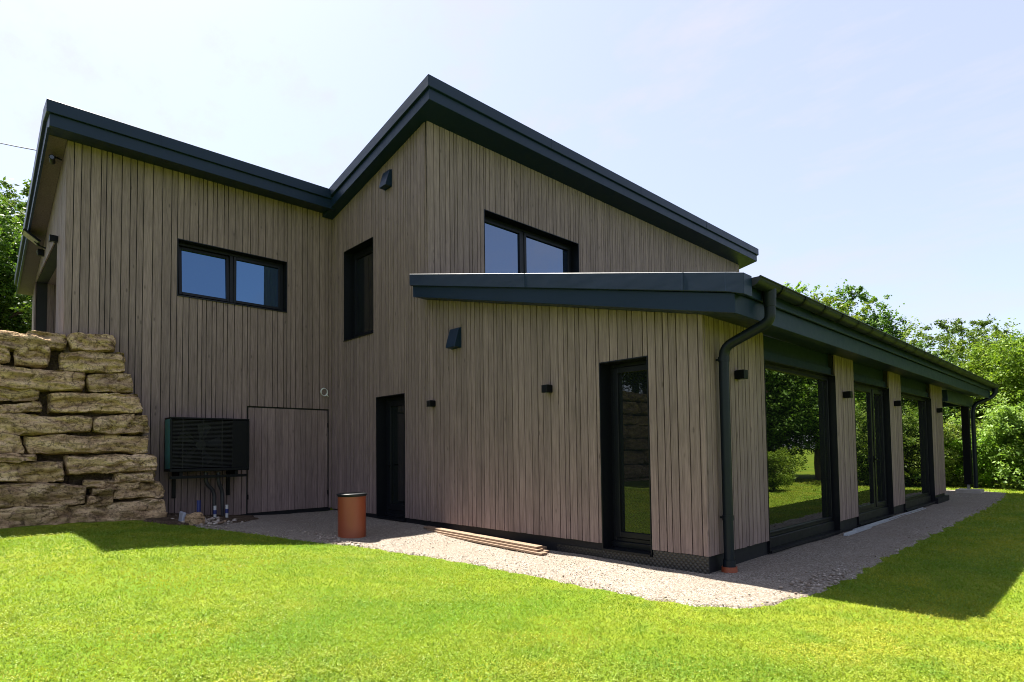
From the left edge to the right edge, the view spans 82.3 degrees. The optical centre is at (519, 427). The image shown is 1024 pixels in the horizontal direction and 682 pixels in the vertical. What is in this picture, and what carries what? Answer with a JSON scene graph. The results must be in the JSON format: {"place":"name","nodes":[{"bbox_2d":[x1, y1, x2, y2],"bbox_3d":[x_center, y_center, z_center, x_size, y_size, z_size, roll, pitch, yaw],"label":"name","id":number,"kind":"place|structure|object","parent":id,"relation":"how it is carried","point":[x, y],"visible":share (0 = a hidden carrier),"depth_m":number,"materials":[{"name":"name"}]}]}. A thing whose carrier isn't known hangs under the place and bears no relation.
{"place":"outdoors","nodes":[
{"label":"outdoors","id":0,"kind":"place"},
{"bbox_2d":[0,470,1023,681],"bbox_3d":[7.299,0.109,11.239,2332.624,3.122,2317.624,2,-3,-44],"label":"lawn","id":1,"kind":"structure","parent":0,"point":[134,559],"depth_m":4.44,"materials":[{"name":"green plant"}]},
{"bbox_2d":[0,275,15,329],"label":"broadleaf tree","id":2,"kind":"object","parent":1,"relation":"on","point":[4,313],"visible":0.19,"depth_m":18.92,"materials":[{"name":"green plant"}]},
{"bbox_2d":[0,196,30,329],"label":"broadleaf tree","id":3,"kind":"object","parent":1,"relation":"on","point":[8,260],"visible":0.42,"depth_m":18.68,"materials":[{"name":"green plant"}]},
{"bbox_2d":[0,176,30,330],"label":"broadleaf tree","id":4,"kind":"object","parent":1,"relation":"on","point":[13,203],"visible":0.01,"depth_m":21.27,"materials":[{"name":"green plant"}]},
{"bbox_2d":[0,217,31,330],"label":"broadleaf tree","id":5,"kind":"object","parent":1,"relation":"on","point":[27,303],"visible":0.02,"depth_m":18.17,"materials":[{"name":"green plant"}]},
{"bbox_2d":[0,330,167,528],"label":"retaining wall","id":6,"kind":"structure","parent":1,"relation":"on","point":[66,457],"depth_m":8.70,"materials":[{"name":"stone"}]},
{"bbox_2d":[14,74,999,573],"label":"timber house","id":7,"kind":"structure","parent":1,"relation":"on","point":[636,326],"depth_m":9.76,"materials":[{"name":"brown wood"}]},
{"bbox_2d":[0,143,35,150],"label":"overhead wire","id":8,"kind":"object","parent":7,"relation":"attached to","point":[18,146],"visible":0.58,"depth_m":15.37,"materials":[{"name":"grey metal"}]},
{"bbox_2d":[22,228,45,248],"bbox_3d":[-9.012,-3.487,10.885,0.345,0.275,0.320,2,-3,-44],"label":"floodlight","id":9,"kind":"object","parent":7,"relation":"attached to","point":[30,236],"visible":1,"depth_m":10.81,"materials":[{"name":"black metal"}]},
{"bbox_2d":[36,249,43,256],"bbox_3d":[-9.104,-3.323,11.135,0.117,0.120,0.100,2,-3,-44],"label":"motion sensor","id":10,"kind":"object","parent":7,"relation":"attached to","point":[39,252],"visible":1,"depth_m":11.11,"materials":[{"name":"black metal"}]},
{"bbox_2d":[49,234,57,242],"bbox_3d":[-7.688,-3.112,9.668,0.114,0.108,0.100,2,-3,-44],"label":"wall lamp","id":11,"kind":"object","parent":7,"relation":"attached to","point":[53,238],"visible":1,"depth_m":9.64,"materials":[{"name":"black metal"}]},
{"bbox_2d":[49,154,61,164],"bbox_3d":[-7.335,-4.237,9.265,0.165,0.123,0.254,1,-3,-37],"label":"security camera","id":12,"kind":"object","parent":7,"relation":"attached to","point":[52,159],"visible":1,"depth_m":9.19,"materials":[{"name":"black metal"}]},
{"bbox_2d":[164,417,249,515],"bbox_3d":[-5.368,0.722,10.050,1.230,1.751,0.519,2,-3,-44],"label":"heat pump","id":13,"kind":"object","parent":7,"relation":"attached to","point":[192,444],"visible":0.98,"depth_m":9.97,"materials":[{"name":"black metal"}]},
{"bbox_2d":[177,238,286,312],"bbox_3d":[-5.306,-2.742,10.849,1.902,1.003,0.311,2,-3,-44],"label":"window","id":14,"kind":"structure","parent":7,"relation":"in","point":[206,272],"depth_m":10.85,"materials":[{"name":"clear glass"}]},
{"bbox_2d":[246,406,327,512],"bbox_3d":[-4.508,0.613,11.390,1.589,1.985,0.206,2,-3,-44],"label":"hatch door","id":15,"kind":"structure","parent":7,"relation":"in","point":[288,470],"depth_m":11.29,"materials":[{"name":"brown wood"}]},
{"bbox_2d":[320,388,328,396],"bbox_3d":[-3.936,-0.710,11.823,0.167,0.186,0.033,2,-3,-44],"label":"cable coil","id":16,"kind":"object","parent":7,"relation":"attached to","point":[326,393],"visible":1,"depth_m":11.82,"materials":[{"name":"white plastic"}]},
{"bbox_2d":[343,237,372,341],"bbox_3d":[-3.020,-2.626,11.372,0.297,1.810,1.128,2,-3,-44],"label":"window","id":17,"kind":"structure","parent":7,"relation":"in","point":[358,260],"depth_m":11.67,"materials":[{"name":"black glass"}]},
{"bbox_2d":[379,169,391,190],"bbox_3d":[-2.410,-4.458,10.522,0.127,0.316,0.250,2,-3,-44],"label":"vent hood","id":18,"kind":"object","parent":7,"relation":"attached to","point":[385,182],"visible":1,"depth_m":10.47,"materials":[{"name":"metal"}]},
{"bbox_2d":[376,393,406,521],"bbox_3d":[-2.194,0.525,10.434,0.302,2.191,0.935,2,-3,-44],"label":"door","id":19,"kind":"structure","parent":7,"relation":"in","point":[390,409],"depth_m":10.67,"materials":[{"name":"black glass"}]},
{"bbox_2d":[426,400,435,406],"bbox_3d":[-1.419,-0.383,9.394,0.114,0.108,0.100,2,-3,-44],"label":"wall lamp","id":20,"kind":"object","parent":7,"relation":"attached to","point":[430,403],"visible":1,"depth_m":9.35,"materials":[{"name":"black metal"}]},
{"bbox_2d":[446,327,461,349],"bbox_3d":[-1.019,-1.374,8.999,0.127,0.316,0.250,2,-3,-44],"label":"vent hood","id":21,"kind":"object","parent":7,"relation":"attached to","point":[454,340],"visible":1,"depth_m":8.95,"materials":[{"name":"metal"}]},
{"bbox_2d":[484,209,578,272],"bbox_3d":[0.223,-3.182,11.553,2.634,1.465,0.297,2,-3,-44],"label":"window","id":22,"kind":"structure","parent":7,"relation":"in","point":[510,245],"depth_m":11.50,"materials":[{"name":"clear glass"}]},
{"bbox_2d":[541,384,552,392],"bbox_3d":[0.354,-0.499,7.566,0.114,0.108,0.100,2,-3,-44],"label":"wall lamp","id":23,"kind":"object","parent":7,"relation":"attached to","point":[546,388],"visible":1,"depth_m":7.53,"materials":[{"name":"black metal"}]},
{"bbox_2d":[599,356,652,555],"bbox_3d":[1.297,0.323,6.833,0.302,2.224,0.682,2,-3,-44],"label":"door","id":24,"kind":"structure","parent":7,"relation":"in","point":[623,383],"depth_m":6.97,"materials":[{"name":"clear glass"}]},
{"bbox_2d":[734,369,747,379],"bbox_3d":[2.459,-0.586,6.509,0.100,0.108,0.114,2,-3,-44],"label":"wall lamp","id":25,"kind":"object","parent":7,"relation":"attached to","point":[741,374],"visible":1,"depth_m":6.47,"materials":[{"name":"black metal"}]},
{"bbox_2d":[764,359,841,552],"bbox_3d":[3.801,0.358,7.945,2.489,2.320,0.202,2,-3,-44],"label":"patio window","id":26,"kind":"structure","parent":7,"relation":"in","point":[801,412],"depth_m":8.03,"materials":[{"name":"clear glass"}]},
{"bbox_2d":[843,391,852,397],"bbox_3d":[5.038,-0.503,9.004,0.100,0.108,0.114,2,-3,-44],"label":"wall lamp","id":27,"kind":"object","parent":7,"relation":"attached to","point":[847,394],"visible":1,"depth_m":8.96,"materials":[{"name":"black metal"}]},
{"bbox_2d":[854,380,894,524],"bbox_3d":[6.043,0.418,10.115,2.014,2.320,0.202,2,-3,-44],"label":"patio window","id":28,"kind":"structure","parent":7,"relation":"in","point":[872,402],"depth_m":10.28,"materials":[{"name":"clear glass"}]},
{"bbox_2d":[894,400,901,405],"bbox_3d":[7.100,-0.452,11.000,0.100,0.108,0.114,2,-3,-44],"label":"wall lamp","id":29,"kind":"object","parent":7,"relation":"attached to","point":[898,403],"visible":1,"depth_m":10.96,"materials":[{"name":"black metal"}]},
{"bbox_2d":[901,391,935,510],"bbox_3d":[8.268,0.478,12.269,2.538,2.320,0.202,2,-3,-44],"label":"patio window","id":30,"kind":"structure","parent":7,"relation":"in","point":[918,457],"depth_m":12.57,"materials":[{"name":"clear glass"}]},
{"bbox_2d":[936,408,942,412],"bbox_3d":[9.657,-0.394,13.476,0.100,0.108,0.114,2,-3,-44],"label":"wall lamp","id":31,"kind":"object","parent":7,"relation":"attached to","point":[939,410],"visible":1,"depth_m":13.44,"materials":[{"name":"black metal"}]},
{"bbox_2d":[170,490,1006,608],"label":"gravel","id":32,"kind":"structure","parent":1,"relation":"on","point":[778,566],"depth_m":6.90,"materials":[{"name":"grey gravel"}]},
{"bbox_2d":[144,513,258,524],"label":"soil","id":33,"kind":"structure","parent":32,"relation":"on","point":[175,521],"depth_m":9.55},
{"bbox_2d":[178,511,185,520],"bbox_3d":[-5.212,1.424,9.049,0.181,0.258,0.077,-3,-3,42],"label":"plastic scrap","id":34,"kind":"object","parent":33,"relation":"on","point":[182,514],"visible":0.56,"depth_m":9.02,"materials":[{"name":"white plastic"}]},
{"bbox_2d":[185,512,204,525],"bbox_3d":[-4.995,1.423,9.002,0.254,0.248,0.314,2,-3,-44],"label":"rock","id":35,"kind":"object","parent":33,"relation":"on","point":[196,518],"visible":0.68,"depth_m":8.91,"materials":[{"name":"stone"}]},
{"bbox_2d":[197,500,200,511],"bbox_3d":[-5.196,1.428,9.651,0.234,0.460,0.075,0,-2,-7],"label":"pipe stub","id":36,"kind":"object","parent":33,"relation":"on","point":[198,505],"visible":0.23,"depth_m":9.63,"materials":[{"name":"blue plastic"}]},
{"bbox_2d":[213,506,216,516],"bbox_3d":[-5.123,1.496,9.855,0.054,0.360,0.054,2,-3,-44],"label":"pipe stub","id":37,"kind":"object","parent":33,"relation":"on","point":[214,511],"visible":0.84,"depth_m":9.84,"materials":[{"name":"white plastic"}]},
{"bbox_2d":[225,505,228,517],"bbox_3d":[-5.008,1.501,10.023,0.054,0.360,0.054,2,-3,-44],"label":"pipe stub","id":38,"kind":"object","parent":33,"relation":"on","point":[226,511],"visible":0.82,"depth_m":10.01,"materials":[{"name":"white plastic"}]},
{"bbox_2d":[336,492,366,537],"bbox_3d":[-2.417,1.380,8.443,0.424,0.868,0.424,2,-3,-44],"label":"drain riser","id":39,"kind":"object","parent":32,"relation":"on","point":[351,514],"visible":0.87,"depth_m":8.28,"materials":[{"name":"orange plastic"}]},
{"bbox_2d":[439,533,547,555],"bbox_3d":[-0.451,1.583,8.052,0.110,0.058,2.287,1,-3,-42],"label":"plank","id":40,"kind":"object","parent":32,"relation":"on","point":[541,553],"visible":0.74,"depth_m":7.75,"materials":[{"name":"beige wood"}]},
{"bbox_2d":[843,526,871,535],"bbox_3d":[5.126,1.560,8.877,1.150,0.036,0.055,2,-3,-44],"label":"metal strip","id":41,"kind":"object","parent":32,"relation":"on","point":[850,532],"visible":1,"depth_m":8.77,"materials":[{"name":"silver metal"}]},
{"bbox_2d":[853,507,925,530],"bbox_3d":[6.679,1.604,10.436,4.450,0.036,0.055,2,-3,-44],"label":"metal strip","id":42,"kind":"object","parent":32,"relation":"on","point":[881,521],"visible":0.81,"depth_m":10.01,"materials":[{"name":"silver metal"}]},
{"bbox_2d":[784,281,837,305],"bbox_3d":[13.758,-2.638,29.446,5.196,9.676,4.790,1,-3,-34],"label":"broadleaf tree","id":43,"kind":"object","parent":1,"relation":"on","point":[801,290],"visible":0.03,"depth_m":29.14,"materials":[{"name":"green plant"}]},
{"bbox_2d":[803,285,874,325],"bbox_3d":[13.536,-2.351,27.240,6.423,9.026,6.321,0,-2,-15],"label":"broadleaf tree","id":44,"kind":"object","parent":1,"relation":"on","point":[825,300],"visible":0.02,"depth_m":25.66,"materials":[{"name":"green plant"}]},
{"bbox_2d":[820,278,912,339],"bbox_3d":[15.686,-2.448,27.176,4.774,9.163,4.660,-2,-3,29],"label":"broadleaf tree","id":45,"kind":"object","parent":1,"relation":"on","point":[880,321],"visible":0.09,"depth_m":26.59,"materials":[{"name":"green plant"}]},
{"bbox_2d":[899,316,930,346],"bbox_3d":[15.068,-1.239,25.003,4.738,6.659,4.663,1,-3,-29],"label":"broadleaf tree","id":46,"kind":"object","parent":1,"relation":"on","point":[906,332],"depth_m":24.04,"materials":[{"name":"green plant"}]},
{"bbox_2d":[905,340,979,425],"bbox_3d":[14.817,-0.653,22.402,4.572,5.392,4.632,0,-3,-26],"label":"broadleaf tree","id":47,"kind":"object","parent":1,"relation":"on","point":[947,411],"depth_m":21.31,"materials":[{"name":"green plant"}]},
{"bbox_2d":[908,313,1022,458],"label":"broadleaf tree","id":48,"kind":"object","parent":1,"relation":"on","point":[954,330],"visible":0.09,"depth_m":25.40,"materials":[{"name":"green plant"}]},
{"bbox_2d":[943,409,996,485],"bbox_3d":[13.882,0.717,19.220,3.288,2.779,3.008,-2,-3,31],"label":"shrub","id":49,"kind":"object","parent":1,"relation":"on","point":[951,478],"visible":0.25,"depth_m":18.55,"materials":[{"name":"green plant"}]},
{"bbox_2d":[938,318,1023,450],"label":"broadleaf tree","id":50,"kind":"object","parent":1,"relation":"on","point":[960,347],"visible":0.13,"depth_m":21.13,"materials":[{"name":"green plant"}]},
{"bbox_2d":[944,431,1023,487],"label":"shrub","id":51,"kind":"object","parent":1,"relation":"on","point":[988,481],"visible":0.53,"depth_m":17.77,"materials":[{"name":"green plant"}]},
{"bbox_2d":[946,390,1023,488],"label":"shrub","id":52,"kind":"object","parent":1,"relation":"on","point":[1004,421],"visible":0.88,"depth_m":17.31,"materials":[{"name":"green plant"}]},
{"bbox_2d":[965,326,1023,440],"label":"broadleaf tree","id":53,"kind":"object","parent":1,"relation":"on","point":[1009,372],"visible":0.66,"depth_m":19.45,"materials":[{"name":"green plant"}]},
{"bbox_2d":[1006,332,1023,351],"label":"broadleaf tree","id":54,"kind":"object","parent":1,"relation":"on","point":[1014,338],"visible":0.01,"depth_m":22.17,"materials":[{"name":"green plant"}]},
{"bbox_2d":[0,0,1023,365],"label":"sky","id":55,"kind":"structure","parent":0,"point":[877,146],"materials":[{"name":"blue"}]},
{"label":"plank","id":56,"kind":"object","parent":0,"visible":0},
{"bbox_2d":[427,529,542,551],"bbox_3d":[-0.576,1.562,8.225,0.110,0.058,2.506,1,-3,-42],"label":"plank","id":57,"kind":"object","parent":56,"relation":"on","point":[499,543],"visible":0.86,"depth_m":7.96,"materials":[{"name":"beige wood"}]},
{"bbox_2d":[423,526,542,548],"bbox_3d":[-0.614,1.536,8.308,0.110,0.058,2.596,1,-3,-42],"label":"plank","id":58,"kind":"object","parent":57,"relation":"on","point":[529,545],"visible":1,"depth_m":8.07,"materials":[{"name":"beige wood"}]},
{"bbox_2d":[445,528,546,548],"bbox_3d":[-0.454,1.562,8.315,0.110,0.058,2.307,1,-3,-42],"label":"plank","id":59,"kind":"object","parent":56,"relation":"on","point":[544,547],"visible":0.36,"depth_m":8.19,"materials":[{"name":"brown wood"}]}
]}

